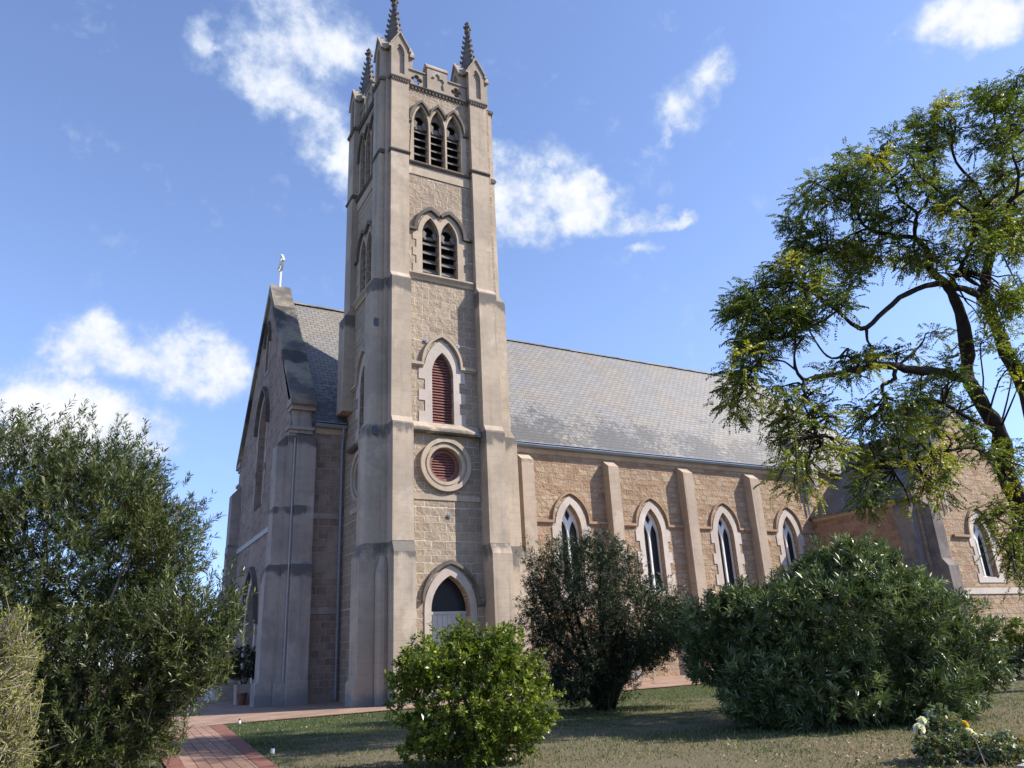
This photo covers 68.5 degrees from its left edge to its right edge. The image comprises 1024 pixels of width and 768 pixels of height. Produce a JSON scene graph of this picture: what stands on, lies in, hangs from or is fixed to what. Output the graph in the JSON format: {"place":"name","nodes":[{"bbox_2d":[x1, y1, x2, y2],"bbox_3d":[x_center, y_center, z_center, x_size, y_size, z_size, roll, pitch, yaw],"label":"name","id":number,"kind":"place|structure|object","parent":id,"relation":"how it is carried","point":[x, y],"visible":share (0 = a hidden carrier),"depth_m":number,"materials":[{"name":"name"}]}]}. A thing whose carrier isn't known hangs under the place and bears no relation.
{"place":"outdoors","nodes":[
{"label":"outdoors","id":0,"kind":"place"},
{"bbox_2d":[203,683,215,700],"bbox_3d":[-15.706,15.974,39.105,0.550,0.850,0.650,8,-22,-28],"label":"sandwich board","id":1,"kind":"object","parent":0,"point":[212,696],"visible":0.43,"depth_m":38.86,"materials":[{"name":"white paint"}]},
{"bbox_2d":[169,725,258,767],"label":"path","id":2,"kind":"structure","parent":0,"point":[219,755],"depth_m":14.75,"materials":[{"name":"brick"}]},
{"bbox_2d":[156,724,277,767],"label":"path border","id":3,"kind":"object","parent":2,"relation":"on","point":[256,757],"visible":0.67,"depth_m":14.35,"materials":[{"name":"red brick"}]},
{"bbox_2d":[42,666,826,738],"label":"paving","id":4,"kind":"structure","parent":0,"point":[220,712],"depth_m":27.07,"materials":[{"name":"brick"}]},
{"bbox_2d":[215,683,232,700],"bbox_3d":[-14.434,15.417,37.683,0.720,0.820,0.700,8,-22,-28],"label":"planter box","id":5,"kind":"object","parent":4,"relation":"on","point":[226,690],"visible":0.84,"depth_m":37.42,"materials":[{"name":"concrete"}]},
{"bbox_2d":[217,656,237,682],"bbox_3d":[-14.472,14.450,38.025,1.624,1.491,1.254,8,-22,-28],"label":"planter shrub","id":6,"kind":"object","parent":5,"relation":"in","point":[230,678],"visible":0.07,"depth_m":37.93,"materials":[{"name":"green plant"}]},
{"bbox_2d":[233,684,250,704],"bbox_3d":[-11.893,13.698,33.239,0.700,0.820,0.700,8,-22,-28],"label":"planter box","id":7,"kind":"object","parent":4,"relation":"on","point":[241,688],"visible":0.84,"depth_m":33.01,"materials":[{"name":"concrete"}]},
{"bbox_2d":[221,644,255,683],"bbox_3d":[-11.961,12.571,33.601,1.938,1.811,1.825,8,-22,-28],"label":"planter shrub","id":8,"kind":"object","parent":7,"relation":"in","point":[239,672],"visible":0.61,"depth_m":33.35,"materials":[{"name":"green plant"}]},
{"bbox_2d":[236,693,247,704],"bbox_3d":[-11.690,13.622,32.532,0.480,0.470,0.480,8,-22,-28],"label":"terracotta pot","id":9,"kind":"object","parent":4,"relation":"on","point":[241,698],"visible":0.99,"depth_m":32.40,"materials":[{"name":"brown ceramic"}]},
{"bbox_2d":[224,684,693,723],"bbox_3d":[16.107,13.310,34.968,55.970,0.001,0.280,8,-22,-28],"label":"paving border","id":10,"kind":"object","parent":4,"relation":"on","point":[409,708],"visible":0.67,"depth_m":23.86,"materials":[{"name":"red brick"}]},
{"bbox_2d":[0,0,1023,674],"label":"sky","id":11,"kind":"structure","parent":0,"point":[160,160],"materials":[{"name":"blue"}]},
{"bbox_2d":[52,662,1023,767],"bbox_3d":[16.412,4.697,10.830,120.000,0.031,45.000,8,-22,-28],"label":"lawn","id":12,"kind":"structure","parent":0,"point":[674,762],"depth_m":13.38,"materials":[{"name":"green plant"}]},
{"bbox_2d":[0,591,58,767],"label":"pale shrub","id":13,"kind":"object","parent":12,"relation":"on","point":[14,667],"visible":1,"depth_m":7.02,"materials":[{"name":"green plant"}]},
{"bbox_2d":[0,392,259,767],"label":"bottlebrush bush","id":14,"kind":"object","parent":12,"relation":"on","point":[168,641],"visible":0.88,"depth_m":12.81,"materials":[{"name":"green plant"}]},
{"bbox_2d":[270,745,274,753],"bbox_3d":[-4.482,6.850,14.086,0.090,0.175,0.090,8,-22,-28],"label":"garden light","id":15,"kind":"object","parent":12,"relation":"on","point":[272,750],"visible":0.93,"depth_m":14.06,"materials":[{"name":"white paint"}]},
{"bbox_2d":[382,613,566,767],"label":"round shrub","id":16,"kind":"object","parent":12,"relation":"on","point":[481,738],"visible":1,"depth_m":11.24,"materials":[{"name":"green plant"}]},
{"bbox_2d":[160,707,1023,767],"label":"leaf litter","id":17,"kind":"object","parent":12,"relation":"on","point":[893,747],"visible":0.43,"depth_m":10.65,"materials":[{"name":"brown plant"}]},
{"bbox_2d":[509,523,714,713],"bbox_3d":[3.115,6.404,20.673,6.452,5.154,4.092,-7,-20,11],"label":"dark shrub","id":18,"kind":"object","parent":12,"relation":"on","point":[650,642],"visible":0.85,"depth_m":20.14,"materials":[{"name":"green plant"}]},
{"bbox_2d":[674,527,1018,732],"bbox_3d":[6.641,4.844,15.025,6.042,3.797,4.557,3,-21,-17],"label":"oleander bush","id":19,"kind":"object","parent":12,"relation":"on","point":[776,651],"visible":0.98,"depth_m":14.03,"materials":[{"name":"green plant"}]},
{"bbox_2d":[703,66,1023,604],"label":"shade tree","id":20,"kind":"object","parent":12,"relation":"on","point":[746,308],"visible":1,"depth_m":18.88,"materials":[{"name":"green plant"}]},
{"bbox_2d":[897,363,985,439],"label":"gum tree","id":21,"kind":"object","parent":12,"relation":"on","point":[936,393],"visible":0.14,"depth_m":59.46,"materials":[{"name":"green plant"}]},
{"bbox_2d":[910,702,1023,767],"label":"rose bush","id":22,"kind":"object","parent":12,"relation":"on","point":[935,743],"visible":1,"depth_m":9.42,"materials":[{"name":"green plant"}]},
{"bbox_2d":[995,616,1023,658],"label":"clipped shrub","id":23,"kind":"object","parent":12,"relation":"on","point":[1012,637],"visible":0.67,"depth_m":35.84,"materials":[{"name":"green plant"}]},
{"bbox_2d":[1000,642,1023,677],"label":"shrub","id":24,"kind":"object","parent":12,"relation":"on","point":[1016,659],"visible":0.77,"depth_m":24.42,"materials":[{"name":"green plant"}]},
{"bbox_2d":[213,0,1023,707],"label":"church","id":25,"kind":"structure","parent":0,"point":[423,440],"depth_m":36.03,"materials":[{"name":"stone"}]},
{"bbox_2d":[237,566,257,683],"bbox_3d":[-12.824,12.007,36.464,0.220,6.200,4.540,8,-22,-28],"label":"west doorway","id":26,"kind":"structure","parent":25,"relation":"in","point":[251,575],"depth_m":36.69,"materials":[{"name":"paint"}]},
{"bbox_2d":[252,386,269,511],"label":"west window","id":27,"kind":"structure","parent":25,"relation":"in","point":[264,393],"depth_m":40.03,"materials":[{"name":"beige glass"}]},
{"bbox_2d":[345,347,364,453],"bbox_3d":[-6.708,0.487,33.301,0.340,4.615,3.220,8,-22,-28],"label":"lancet window","id":28,"kind":"structure","parent":25,"relation":"in","point":[356,387],"depth_m":33.99,"materials":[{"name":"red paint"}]},
{"bbox_2d":[352,220,371,310],"bbox_3d":[-6.801,-5.802,35.718,0.620,3.880,3.080,8,-22,-28],"label":"twin light window","id":29,"kind":"structure","parent":25,"relation":"in","point":[361,296],"depth_m":36.11,"materials":[{"name":"grey stone"}]},
{"bbox_2d":[355,112,373,212],"bbox_3d":[-7.064,-11.194,37.653,0.590,4.350,3.080,8,-22,-28],"label":"belfry window","id":30,"kind":"structure","parent":25,"relation":"in","point":[364,193],"depth_m":37.77,"materials":[{"name":"grey stone"}]},
{"bbox_2d":[409,100,470,188],"bbox_3d":[-3.664,-11.695,36.739,3.260,4.350,0.590,8,-22,-28],"label":"belfry window","id":31,"kind":"structure","parent":25,"relation":"in","point":[419,168],"depth_m":36.68,"materials":[{"name":"grey stone"}]},
{"bbox_2d":[409,206,474,290],"bbox_3d":[-3.380,-6.306,34.799,3.260,3.880,0.620,8,-22,-28],"label":"twin light window","id":32,"kind":"structure","parent":25,"relation":"in","point":[418,271],"depth_m":34.75,"materials":[{"name":"grey stone"}]},
{"bbox_2d":[412,334,480,438],"bbox_3d":[-3.002,-0.015,32.425,3.240,4.615,0.640,8,-22,-28],"label":"lancet window","id":33,"kind":"structure","parent":25,"relation":"in","point":[436,417],"depth_m":32.36,"materials":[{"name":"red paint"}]},
{"bbox_2d":[421,559,485,699],"bbox_3d":[-2.238,9.498,29.389,2.955,5.145,0.590,8,-22,-28],"label":"doorway","id":34,"kind":"structure","parent":25,"relation":"in","point":[444,600],"depth_m":29.74,"materials":[{"name":"beige stone"}]},
{"bbox_2d":[537,491,608,597],"bbox_3d":[2.871,8.349,39.343,5.250,5.464,0.630,8,-22,-28],"label":"nave window","id":35,"kind":"structure","parent":25,"relation":"in","point":[565,518],"depth_m":39.87,"materials":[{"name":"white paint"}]},
{"bbox_2d":[624,497,684,596],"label":"nave window","id":36,"kind":"structure","parent":25,"relation":"in","point":[646,532],"depth_m":42.08,"materials":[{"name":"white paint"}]},
{"bbox_2d":[699,501,752,591],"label":"nave window","id":37,"kind":"structure","parent":25,"relation":"in","point":[720,536],"depth_m":44.59,"materials":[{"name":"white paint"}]},
{"bbox_2d":[766,505,815,575],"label":"nave window","id":38,"kind":"structure","parent":25,"relation":"in","point":[784,537],"depth_m":47.34,"materials":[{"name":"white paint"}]},
{"bbox_2d":[952,505,1005,582],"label":"transept window","id":39,"kind":"structure","parent":25,"relation":"in","point":[985,575],"depth_m":44.49,"materials":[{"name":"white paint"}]}
]}

